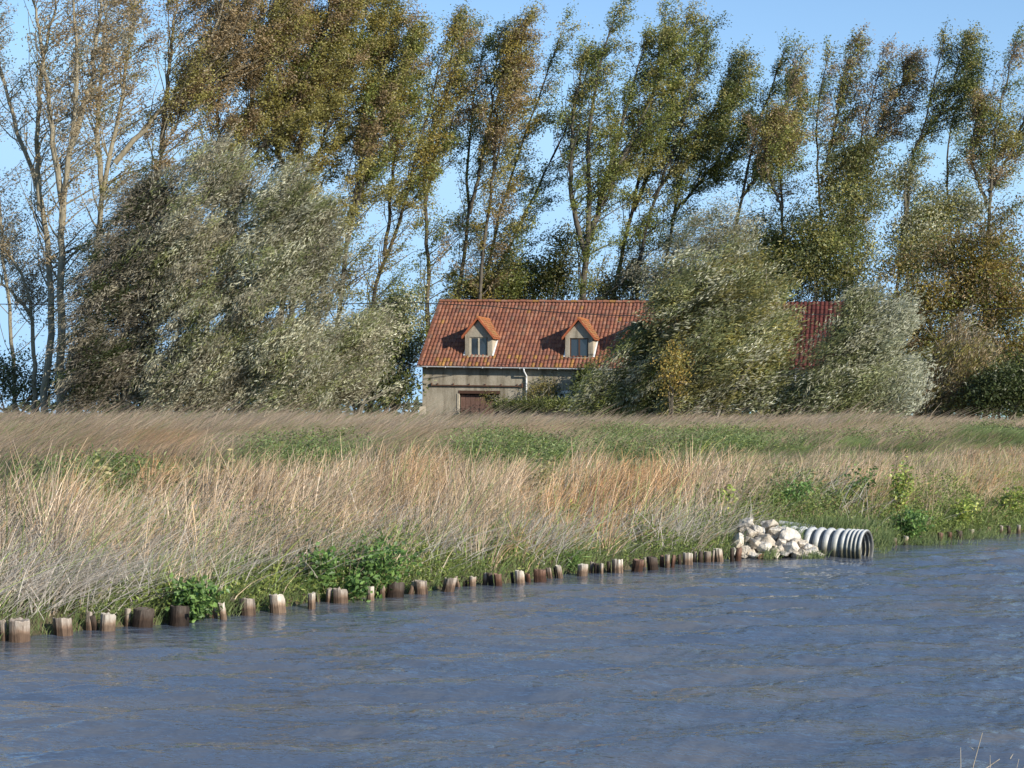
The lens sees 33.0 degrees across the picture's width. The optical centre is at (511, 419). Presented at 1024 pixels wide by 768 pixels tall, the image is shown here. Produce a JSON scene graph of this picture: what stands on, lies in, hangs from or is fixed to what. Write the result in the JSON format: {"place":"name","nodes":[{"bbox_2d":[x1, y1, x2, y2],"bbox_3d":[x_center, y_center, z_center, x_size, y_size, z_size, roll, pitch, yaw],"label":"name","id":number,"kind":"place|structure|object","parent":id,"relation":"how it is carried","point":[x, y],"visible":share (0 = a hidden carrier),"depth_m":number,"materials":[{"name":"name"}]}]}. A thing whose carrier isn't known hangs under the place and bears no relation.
{"place":"outdoors","nodes":[
{"label":"outdoors","id":0,"kind":"place"},
{"bbox_2d":[0,533,1023,767],"bbox_3d":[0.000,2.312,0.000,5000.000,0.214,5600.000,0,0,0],"label":"canal water","id":1,"kind":"structure","parent":0,"point":[909,656],"depth_m":15.35,"materials":[{"name":"liquid"}]},
{"bbox_2d":[0,619,7,640],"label":"wooden post","id":2,"kind":"object","parent":1,"relation":"in","point":[3,624],"visible":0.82,"depth_m":17.97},
{"bbox_2d":[8,617,30,642],"bbox_3d":[-5.133,2.433,18.020,0.229,0.734,0.302,0,0,0],"label":"wooden post","id":3,"kind":"object","parent":1,"relation":"in","point":[19,632],"visible":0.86,"depth_m":17.90,"materials":[{"name":"wood"}]},
{"bbox_2d":[52,617,72,635],"bbox_3d":[-4.766,2.453,18.412,0.260,0.694,0.201,0,0,0],"label":"wooden post","id":4,"kind":"object","parent":1,"relation":"in","point":[62,626],"visible":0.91,"depth_m":18.33,"materials":[{"name":"wood"}]},
{"bbox_2d":[85,610,91,630],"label":"wooden post","id":5,"kind":"object","parent":1,"relation":"in","point":[88,626],"visible":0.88,"depth_m":18.73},
{"bbox_2d":[99,612,115,630],"bbox_3d":[-4.398,2.447,18.725,0.172,0.707,0.232,0,0,24],"label":"wooden post","id":6,"kind":"object","parent":1,"relation":"in","point":[107,621],"visible":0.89,"depth_m":18.68,"materials":[{"name":"wood"}]},
{"bbox_2d":[124,608,130,626],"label":"wooden post","id":7,"kind":"object","parent":1,"relation":"in","point":[127,617],"visible":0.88,"depth_m":19.14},
{"bbox_2d":[131,607,154,627],"bbox_3d":[-4.126,2.442,19.170,0.371,0.717,0.240,0,0,31],"label":"wooden post","id":8,"kind":"object","parent":1,"relation":"in","point":[143,617],"visible":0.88,"depth_m":19.05,"materials":[{"name":"wood"}]},
{"bbox_2d":[169,604,189,625],"bbox_3d":[-3.751,2.443,19.414,0.228,0.713,0.335,0,0,17],"label":"wooden post","id":9,"kind":"object","parent":1,"relation":"in","point":[179,615],"visible":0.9,"depth_m":19.36,"materials":[{"name":"wood"}]},
{"bbox_2d":[218,602,226,619],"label":"wooden post","id":10,"kind":"object","parent":1,"relation":"in","point":[222,614],"visible":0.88,"depth_m":19.83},
{"bbox_2d":[238,598,255,615],"bbox_3d":[-3.099,2.449,20.308,0.239,0.701,0.233,0,0,0],"label":"wooden post","id":11,"kind":"object","parent":1,"relation":"in","point":[248,608],"visible":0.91,"depth_m":20.23,"materials":[{"name":"wood"}]},
{"bbox_2d":[269,594,285,612],"bbox_3d":[-2.787,2.440,20.683,0.189,0.720,0.280,0,0,35],"label":"wooden post","id":12,"kind":"object","parent":1,"relation":"in","point":[277,603],"visible":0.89,"depth_m":20.57,"materials":[{"name":"wood"}]},
{"bbox_2d":[308,592,315,608],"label":"wooden post","id":13,"kind":"object","parent":1,"relation":"in","point":[311,600],"visible":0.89,"depth_m":21.05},
{"bbox_2d":[333,587,347,603],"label":"wooden post","id":14,"kind":"object","parent":1,"relation":"in","point":[340,595],"visible":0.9,"depth_m":21.48,"materials":[{"name":"wood"}]},
{"bbox_2d":[342,567,373,602],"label":"nettle clump","id":15,"kind":"object","parent":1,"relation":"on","point":[358,588],"visible":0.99,"depth_m":21.68,"materials":[{"name":"green plant"}]},
{"bbox_2d":[366,586,373,601],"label":"wooden post","id":16,"kind":"object","parent":1,"relation":"in","point":[370,595],"visible":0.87,"depth_m":21.70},
{"bbox_2d":[386,582,404,597],"bbox_3d":[-1.539,2.442,22.307,0.324,0.715,0.230,0,0,0],"label":"wooden post","id":17,"kind":"object","parent":1,"relation":"in","point":[398,589],"visible":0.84,"depth_m":22.22,"materials":[{"name":"wood"}]},
{"bbox_2d":[414,580,427,593],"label":"wooden post","id":18,"kind":"object","parent":1,"relation":"in","point":[420,586],"visible":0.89,"depth_m":22.65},
{"bbox_2d":[441,577,456,591],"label":"wooden post","id":19,"kind":"object","parent":1,"relation":"in","point":[449,584],"visible":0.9,"depth_m":23.02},
{"bbox_2d":[494,573,502,585],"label":"wooden post","id":20,"kind":"object","parent":1,"relation":"in","point":[497,579],"visible":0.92,"depth_m":23.77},
{"bbox_2d":[515,570,524,583],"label":"wooden post","id":21,"kind":"object","parent":1,"relation":"in","point":[519,577],"visible":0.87,"depth_m":24.00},
{"bbox_2d":[534,569,546,581],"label":"wooden post","id":22,"kind":"object","parent":1,"relation":"in","point":[539,575],"visible":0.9,"depth_m":24.57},
{"bbox_2d":[612,559,622,572],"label":"wooden post","id":23,"kind":"object","parent":1,"relation":"in","point":[617,566],"visible":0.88,"depth_m":25.89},
{"bbox_2d":[682,552,692,564],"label":"wooden post","id":24,"kind":"object","parent":1,"relation":"in","point":[687,558],"visible":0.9,"depth_m":27.24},
{"bbox_2d":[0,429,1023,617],"bbox_3d":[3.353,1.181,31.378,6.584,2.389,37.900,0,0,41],"label":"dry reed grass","id":25,"kind":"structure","parent":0,"point":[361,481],"depth_m":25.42,"materials":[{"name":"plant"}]},
{"bbox_2d":[0,415,1023,502],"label":"meadow grass","id":26,"kind":"structure","parent":0,"point":[160,439],"depth_m":40.24,"materials":[{"name":"plant"}]},
{"bbox_2d":[0,419,1023,640],"bbox_3d":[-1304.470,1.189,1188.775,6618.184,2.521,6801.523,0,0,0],"label":"bank ground","id":27,"kind":"structure","parent":0,"point":[51,616],"depth_m":25.67,"materials":[{"name":"plant"}]},
{"bbox_2d":[0,1,66,413],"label":"poplar tree","id":28,"kind":"object","parent":27,"relation":"on","point":[10,318],"visible":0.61,"depth_m":108.53,"materials":[{"name":"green plant"}]},
{"bbox_2d":[0,340,80,414],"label":"bush","id":29,"kind":"object","parent":27,"relation":"on","point":[6,374],"visible":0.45,"depth_m":99.79,"materials":[{"name":"green plant"}]},
{"bbox_2d":[0,177,84,413],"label":"poplar tree","id":30,"kind":"object","parent":27,"relation":"on","point":[26,296],"visible":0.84,"depth_m":98.70,"materials":[{"name":"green plant"}]},
{"bbox_2d":[0,0,119,413],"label":"poplar tree","id":31,"kind":"object","parent":27,"relation":"on","point":[37,186],"visible":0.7,"depth_m":97.24,"materials":[{"name":"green plant"}]},
{"bbox_2d":[21,0,160,414],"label":"poplar tree","id":32,"kind":"object","parent":27,"relation":"on","point":[75,130],"visible":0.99,"depth_m":95.64,"materials":[{"name":"green plant"}]},
{"bbox_2d":[75,445,125,507],"bbox_3d":[-5.740,0.849,23.670,0.782,1.005,0.450,0,0,9],"label":"tall weed","id":33,"kind":"object","parent":27,"relation":"on","point":[99,467],"visible":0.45,"depth_m":23.62,"materials":[{"name":"beige plant"}]},
{"bbox_2d":[18,148,210,414],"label":"willow tree","id":34,"kind":"object","parent":27,"relation":"on","point":[103,378],"visible":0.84,"depth_m":92.20,"materials":[{"name":"green plant"}]},
{"bbox_2d":[64,0,277,414],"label":"poplar tree","id":35,"kind":"object","parent":27,"relation":"on","point":[161,111],"visible":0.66,"depth_m":102.88,"materials":[{"name":"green plant"}]},
{"bbox_2d":[102,119,291,415],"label":"willow tree","id":36,"kind":"object","parent":27,"relation":"on","point":[191,371],"visible":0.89,"depth_m":91.03,"materials":[{"name":"green plant"}]},
{"bbox_2d":[159,572,236,622],"bbox_3d":[-3.618,2.024,19.636,0.788,0.613,0.792,0,0,16],"label":"bramble","id":37,"kind":"object","parent":27,"relation":"on","point":[198,600],"visible":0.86,"depth_m":19.58,"materials":[{"name":"green plant"}]},
{"bbox_2d":[204,448,234,498],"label":"dock plant","id":38,"kind":"object","parent":27,"relation":"on","point":[229,458],"visible":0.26,"depth_m":25.42,"materials":[{"name":"plant"}]},
{"bbox_2d":[124,0,322,413],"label":"poplar tree","id":39,"kind":"object","parent":27,"relation":"on","point":[163,140],"visible":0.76,"depth_m":103.07,"materials":[{"name":"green plant"}]},
{"bbox_2d":[42,338,430,414],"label":"bush","id":40,"kind":"object","parent":27,"relation":"on","point":[396,378],"visible":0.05,"depth_m":98.73,"materials":[{"name":"green plant"}]},
{"bbox_2d":[177,0,394,412],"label":"poplar tree","id":41,"kind":"object","parent":27,"relation":"on","point":[279,120],"visible":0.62,"depth_m":104.40,"materials":[{"name":"green plant"}]},
{"bbox_2d":[211,148,381,414],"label":"willow tree","id":42,"kind":"object","parent":27,"relation":"on","point":[297,236],"visible":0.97,"depth_m":90.17,"materials":[{"name":"green plant"}]},
{"bbox_2d":[295,538,359,594],"bbox_3d":[-2.326,1.903,21.925,0.859,0.837,0.824,0,0,0],"label":"nettle clump","id":43,"kind":"object","parent":27,"relation":"on","point":[326,557],"visible":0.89,"depth_m":21.79,"materials":[{"name":"green plant"}]},
{"bbox_2d":[254,0,425,409],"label":"poplar tree","id":44,"kind":"object","parent":27,"relation":"on","point":[331,145],"visible":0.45,"depth_m":106.30,"materials":[{"name":"green plant"}]},
{"bbox_2d":[295,290,436,415],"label":"willow tree","id":45,"kind":"object","parent":27,"relation":"on","point":[371,326],"visible":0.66,"depth_m":91.94,"materials":[{"name":"green plant"}]},
{"bbox_2d":[335,528,422,597],"bbox_3d":[-1.732,1.859,22.396,1.070,0.946,1.134,0,0,-43],"label":"nettle clump","id":46,"kind":"object","parent":27,"relation":"on","point":[378,565],"visible":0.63,"depth_m":22.21,"materials":[{"name":"green plant"}]},
{"bbox_2d":[324,272,439,413],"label":"bush","id":47,"kind":"object","parent":27,"relation":"on","point":[409,352],"visible":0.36,"depth_m":103.11,"materials":[{"name":"green plant"}]},
{"bbox_2d":[326,0,445,329],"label":"poplar tree","id":48,"kind":"object","parent":27,"relation":"on","point":[371,166],"visible":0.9,"depth_m":105.78,"materials":[{"name":"green plant"}]},
{"bbox_2d":[352,10,467,414],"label":"poplar tree","id":49,"kind":"object","parent":27,"relation":"on","point":[426,154],"visible":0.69,"depth_m":107.83,"materials":[{"name":"green plant"}]},
{"bbox_2d":[405,0,495,358],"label":"poplar tree","id":50,"kind":"object","parent":27,"relation":"on","point":[458,112],"visible":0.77,"depth_m":109.50,"materials":[{"name":"green plant"}]},
{"bbox_2d":[438,12,555,298],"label":"poplar tree","id":51,"kind":"object","parent":27,"relation":"on","point":[489,46],"visible":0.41,"depth_m":110.91,"materials":[{"name":"green plant"}]},
{"bbox_2d":[0,460,1003,620],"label":"fallen reed stems","id":52,"kind":"object","parent":27,"relation":"on","point":[47,576],"visible":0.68,"depth_m":20.71,"materials":[{"name":"beige plant"}]},
{"bbox_2d":[448,0,562,299],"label":"poplar tree","id":53,"kind":"object","parent":27,"relation":"on","point":[514,78],"visible":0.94,"depth_m":108.07,"materials":[{"name":"green plant"}]},
{"bbox_2d":[0,396,1022,418],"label":"distant hedgerow","id":54,"kind":"object","parent":27,"relation":"on","point":[417,400],"visible":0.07,"depth_m":298.52,"materials":[{"name":"green plant"}]},
{"bbox_2d":[0,418,1023,640],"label":"green undergrowth","id":55,"kind":"object","parent":27,"relation":"on","point":[885,526],"visible":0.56,"depth_m":30.04,"materials":[{"name":"green plant"}]},
{"bbox_2d":[0,389,1023,438],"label":"distant meadow grass","id":56,"kind":"structure","parent":27,"relation":"on","point":[273,418],"depth_m":63.94,"materials":[{"name":"plant"}]},
{"bbox_2d":[440,218,589,302],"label":"bush","id":57,"kind":"object","parent":27,"relation":"on","point":[551,273],"visible":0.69,"depth_m":111.47,"materials":[{"name":"green plant"}]},
{"bbox_2d":[479,372,566,415],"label":"rose bush","id":58,"kind":"object","parent":27,"relation":"on","point":[543,388],"visible":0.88,"depth_m":97.94,"materials":[{"name":"green plant"}]},
{"bbox_2d":[487,394,577,414],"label":"hedge","id":59,"kind":"object","parent":27,"relation":"on","point":[549,403],"visible":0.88,"depth_m":96.59,"materials":[{"name":"green plant"}]},
{"bbox_2d":[476,2,592,297],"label":"poplar tree","id":60,"kind":"object","parent":27,"relation":"on","point":[559,48],"visible":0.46,"depth_m":111.39,"materials":[{"name":"green plant"}]},
{"bbox_2d":[523,447,557,502],"bbox_3d":[0.471,0.980,29.175,0.610,1.020,0.574,0,0,0],"label":"tall weed","id":61,"kind":"object","parent":27,"relation":"on","point":[545,471],"visible":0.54,"depth_m":29.14,"materials":[{"name":"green plant"}]},
{"bbox_2d":[469,39,619,299],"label":"poplar tree","id":62,"kind":"object","parent":27,"relation":"on","point":[538,206],"visible":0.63,"depth_m":109.92,"materials":[{"name":"green plant"}]},
{"bbox_2d":[68,426,1020,601],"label":"weeds","id":63,"kind":"object","parent":27,"relation":"on","point":[574,482],"visible":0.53,"depth_m":30.59,"materials":[{"name":"green plant"}]},
{"bbox_2d":[417,299,729,417],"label":"farmhouse","id":64,"kind":"object","parent":27,"relation":"on","point":[469,355],"visible":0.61,"depth_m":99.64,"materials":[{"name":"red"}]},
{"bbox_2d":[460,394,498,416],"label":"garage door","id":65,"kind":"structure","parent":64,"relation":"in","point":[466,400],"depth_m":99.47,"materials":[{"name":"brown"}]},
{"bbox_2d":[560,540,594,573],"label":"rush tuft","id":66,"kind":"object","parent":27,"relation":"on","point":[576,557],"visible":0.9,"depth_m":25.64,"materials":[{"name":"green plant"}]},
{"bbox_2d":[577,563,587,576],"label":"wooden post","id":67,"kind":"object","parent":27,"relation":"on","point":[582,569],"visible":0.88,"depth_m":25.26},
{"bbox_2d":[565,355,610,414],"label":"ivy bush","id":68,"kind":"object","parent":27,"relation":"on","point":[580,374],"visible":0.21,"depth_m":96.82,"materials":[{"name":"green plant"}]},
{"bbox_2d":[570,253,665,302],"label":"bush","id":69,"kind":"object","parent":27,"relation":"on","point":[613,294],"visible":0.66,"depth_m":109.54,"materials":[{"name":"green plant"}]},
{"bbox_2d":[552,307,710,419],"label":"willow tree","id":70,"kind":"object","parent":27,"relation":"on","point":[628,391],"visible":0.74,"depth_m":84.88,"materials":[{"name":"green plant"}]},
{"bbox_2d":[551,0,714,302],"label":"poplar tree","id":71,"kind":"object","parent":27,"relation":"on","point":[613,171],"visible":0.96,"depth_m":107.73,"materials":[{"name":"green plant"}]},
{"bbox_2d":[631,558,643,571],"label":"wooden post","id":72,"kind":"object","parent":27,"relation":"on","point":[637,565],"visible":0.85,"depth_m":26.14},
{"bbox_2d":[646,556,658,569],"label":"wooden post","id":73,"kind":"object","parent":27,"relation":"on","point":[652,563],"visible":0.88,"depth_m":26.43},
{"bbox_2d":[600,0,723,299],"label":"poplar tree","id":74,"kind":"object","parent":27,"relation":"on","point":[688,16],"visible":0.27,"depth_m":111.55,"materials":[{"name":"green plant"}]},
{"bbox_2d":[650,337,701,419],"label":"sapling","id":75,"kind":"object","parent":27,"relation":"on","point":[675,361],"visible":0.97,"depth_m":82.42,"materials":[{"name":"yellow plant"}]},
{"bbox_2d":[611,10,769,302],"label":"poplar tree","id":76,"kind":"object","parent":27,"relation":"on","point":[728,95],"visible":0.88,"depth_m":109.44,"materials":[{"name":"green plant"}]},
{"bbox_2d":[617,187,777,297],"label":"willow tree","id":77,"kind":"object","parent":27,"relation":"on","point":[726,234],"visible":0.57,"depth_m":105.66,"materials":[{"name":"green plant"}]},
{"bbox_2d":[647,63,769,296],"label":"poplar tree","id":78,"kind":"object","parent":27,"relation":"on","point":[714,172],"visible":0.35,"depth_m":112.76,"materials":[{"name":"green plant"}]},
{"bbox_2d":[617,236,819,420],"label":"willow tree","id":79,"kind":"object","parent":27,"relation":"on","point":[710,305],"visible":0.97,"depth_m":83.38,"materials":[{"name":"green plant"}]},
{"bbox_2d":[713,548,723,561],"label":"wooden post","id":80,"kind":"object","parent":27,"relation":"on","point":[718,556],"visible":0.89,"depth_m":28.02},
{"bbox_2d":[704,475,740,517],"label":"tall weed","id":81,"kind":"object","parent":27,"relation":"on","point":[729,494],"visible":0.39,"depth_m":30.26,"materials":[{"name":"green plant"}]},
{"bbox_2d":[705,26,823,259],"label":"poplar tree","id":82,"kind":"object","parent":27,"relation":"on","point":[781,91],"visible":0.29,"depth_m":110.60,"materials":[{"name":"green plant"}]},
{"bbox_2d":[732,517,823,558],"bbox_3d":[4.400,2.009,28.948,1.534,0.707,0.989,0,0,0],"label":"rock pile","id":83,"kind":"object","parent":27,"relation":"on","point":[792,542],"visible":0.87,"depth_m":28.79,"materials":[{"name":"stone"}]},
{"bbox_2d":[739,205,817,320],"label":"broad tree","id":84,"kind":"object","parent":27,"relation":"on","point":[766,240],"visible":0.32,"depth_m":106.57,"materials":[{"name":"green plant"}]},
{"bbox_2d":[741,35,823,301],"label":"poplar tree","id":85,"kind":"object","parent":27,"relation":"on","point":[777,126],"visible":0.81,"depth_m":107.47,"materials":[{"name":"green plant"}]},
{"bbox_2d":[768,473,817,511],"bbox_3d":[5.192,1.436,32.027,0.979,0.892,0.976,0,0,0],"label":"tall weed","id":86,"kind":"object","parent":27,"relation":"on","point":[793,494],"visible":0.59,"depth_m":31.86,"materials":[{"name":"green plant"}]},
{"bbox_2d":[757,301,862,417],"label":"outbuilding","id":87,"kind":"structure","parent":27,"relation":"on","point":[822,308],"depth_m":98.59,"materials":[{"name":"ceramic"}]},
{"bbox_2d":[762,525,873,558],"bbox_3d":[5.127,2.151,29.295,1.879,0.681,0.654,0,0,32],"label":"corrugated pipe","id":88,"kind":"object","parent":27,"relation":"on","point":[849,543],"visible":0.45,"depth_m":28.87,"materials":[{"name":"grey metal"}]},
{"bbox_2d":[805,22,879,300],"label":"poplar tree","id":89,"kind":"object","parent":27,"relation":"on","point":[841,98],"visible":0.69,"depth_m":113.43,"materials":[{"name":"green plant"}]},
{"bbox_2d":[762,123,929,301],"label":"broad tree","id":90,"kind":"object","parent":27,"relation":"on","point":[850,163],"visible":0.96,"depth_m":105.30,"materials":[{"name":"green plant"}]},
{"bbox_2d":[769,274,948,417],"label":"willow tree","id":91,"kind":"object","parent":27,"relation":"on","point":[869,334],"visible":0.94,"depth_m":82.42,"materials":[{"name":"green plant"}]},
{"bbox_2d":[844,463,879,504],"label":"tall weed","id":92,"kind":"object","parent":27,"relation":"on","point":[855,484],"visible":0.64,"depth_m":33.47,"materials":[{"name":"green plant"}]},
{"bbox_2d":[720,336,1023,420],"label":"bush","id":93,"kind":"object","parent":27,"relation":"on","point":[1022,409],"visible":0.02,"depth_m":98.89,"materials":[{"name":"green plant"}]},
{"bbox_2d":[835,32,934,294],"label":"poplar tree","id":94,"kind":"object","parent":27,"relation":"on","point":[911,64],"visible":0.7,"depth_m":111.69,"materials":[{"name":"green plant"}]},
{"bbox_2d":[884,456,920,516],"bbox_3d":[7.498,1.369,33.099,0.635,1.336,0.647,0,0,-40],"label":"tall weed","id":95,"kind":"object","parent":27,"relation":"on","point":[903,478],"visible":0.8,"depth_m":33.05,"materials":[{"name":"green plant"}]},
{"bbox_2d":[882,505,934,544],"bbox_3d":[7.360,1.961,31.879,0.898,0.732,0.857,0,0,40],"label":"nettle clump","id":96,"kind":"object","parent":27,"relation":"on","point":[915,524],"visible":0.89,"depth_m":31.77,"materials":[{"name":"green plant"}]},
{"bbox_2d":[872,149,994,415],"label":"broad tree","id":97,"kind":"object","parent":27,"relation":"on","point":[935,210],"visible":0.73,"depth_m":106.60,"materials":[{"name":"green plant"}]},
{"bbox_2d":[871,17,1000,355],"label":"poplar tree","id":98,"kind":"object","parent":27,"relation":"on","point":[956,88],"visible":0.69,"depth_m":109.50,"materials":[{"name":"green plant"}]},
{"bbox_2d":[853,192,1023,418],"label":"autumn tree","id":99,"kind":"object","parent":27,"relation":"on","point":[968,285],"visible":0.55,"depth_m":100.33,"materials":[{"name":"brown plant"}]},
{"bbox_2d":[909,297,1015,420],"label":"willow tree","id":100,"kind":"object","parent":27,"relation":"on","point":[957,360],"visible":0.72,"depth_m":91.53,"materials":[{"name":"green plant"}]},
{"bbox_2d":[933,51,991,414],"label":"poplar tree","id":101,"kind":"object","parent":27,"relation":"on","point":[952,162],"visible":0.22,"depth_m":114.28,"materials":[{"name":"green plant"}]},
{"bbox_2d":[945,494,985,529],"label":"tall weed","id":102,"kind":"object","parent":27,"relation":"on","point":[966,508],"visible":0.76,"depth_m":33.68,"materials":[{"name":"green plant"}]},
{"bbox_2d":[941,343,1023,421],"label":"bush","id":103,"kind":"object","parent":27,"relation":"on","point":[1007,386],"visible":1,"depth_m":89.59,"materials":[{"name":"green plant"}]},
{"bbox_2d":[946,20,1023,418],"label":"poplar tree","id":104,"kind":"object","parent":27,"relation":"on","point":[981,116],"visible":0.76,"depth_m":108.48,"materials":[{"name":"green plant"}]},
{"bbox_2d":[992,478,1023,515],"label":"tall weed","id":105,"kind":"object","parent":27,"relation":"on","point":[1014,503],"visible":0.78,"depth_m":35.68,"materials":[{"name":"green plant"}]},
{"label":"utility pole","id":106,"kind":"object","parent":27,"relation":"on","visible":0},
{"bbox_2d":[0,302,1023,315],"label":"power cable","id":107,"kind":"object","parent":106,"relation":"attached to","point":[528,309],"visible":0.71,"depth_m":94.07,"materials":[{"name":"black plastic"}]},
{"bbox_2d":[0,0,1023,418],"label":"sky","id":108,"kind":"structure","parent":0,"point":[914,20],"materials":[{"name":"blue"}]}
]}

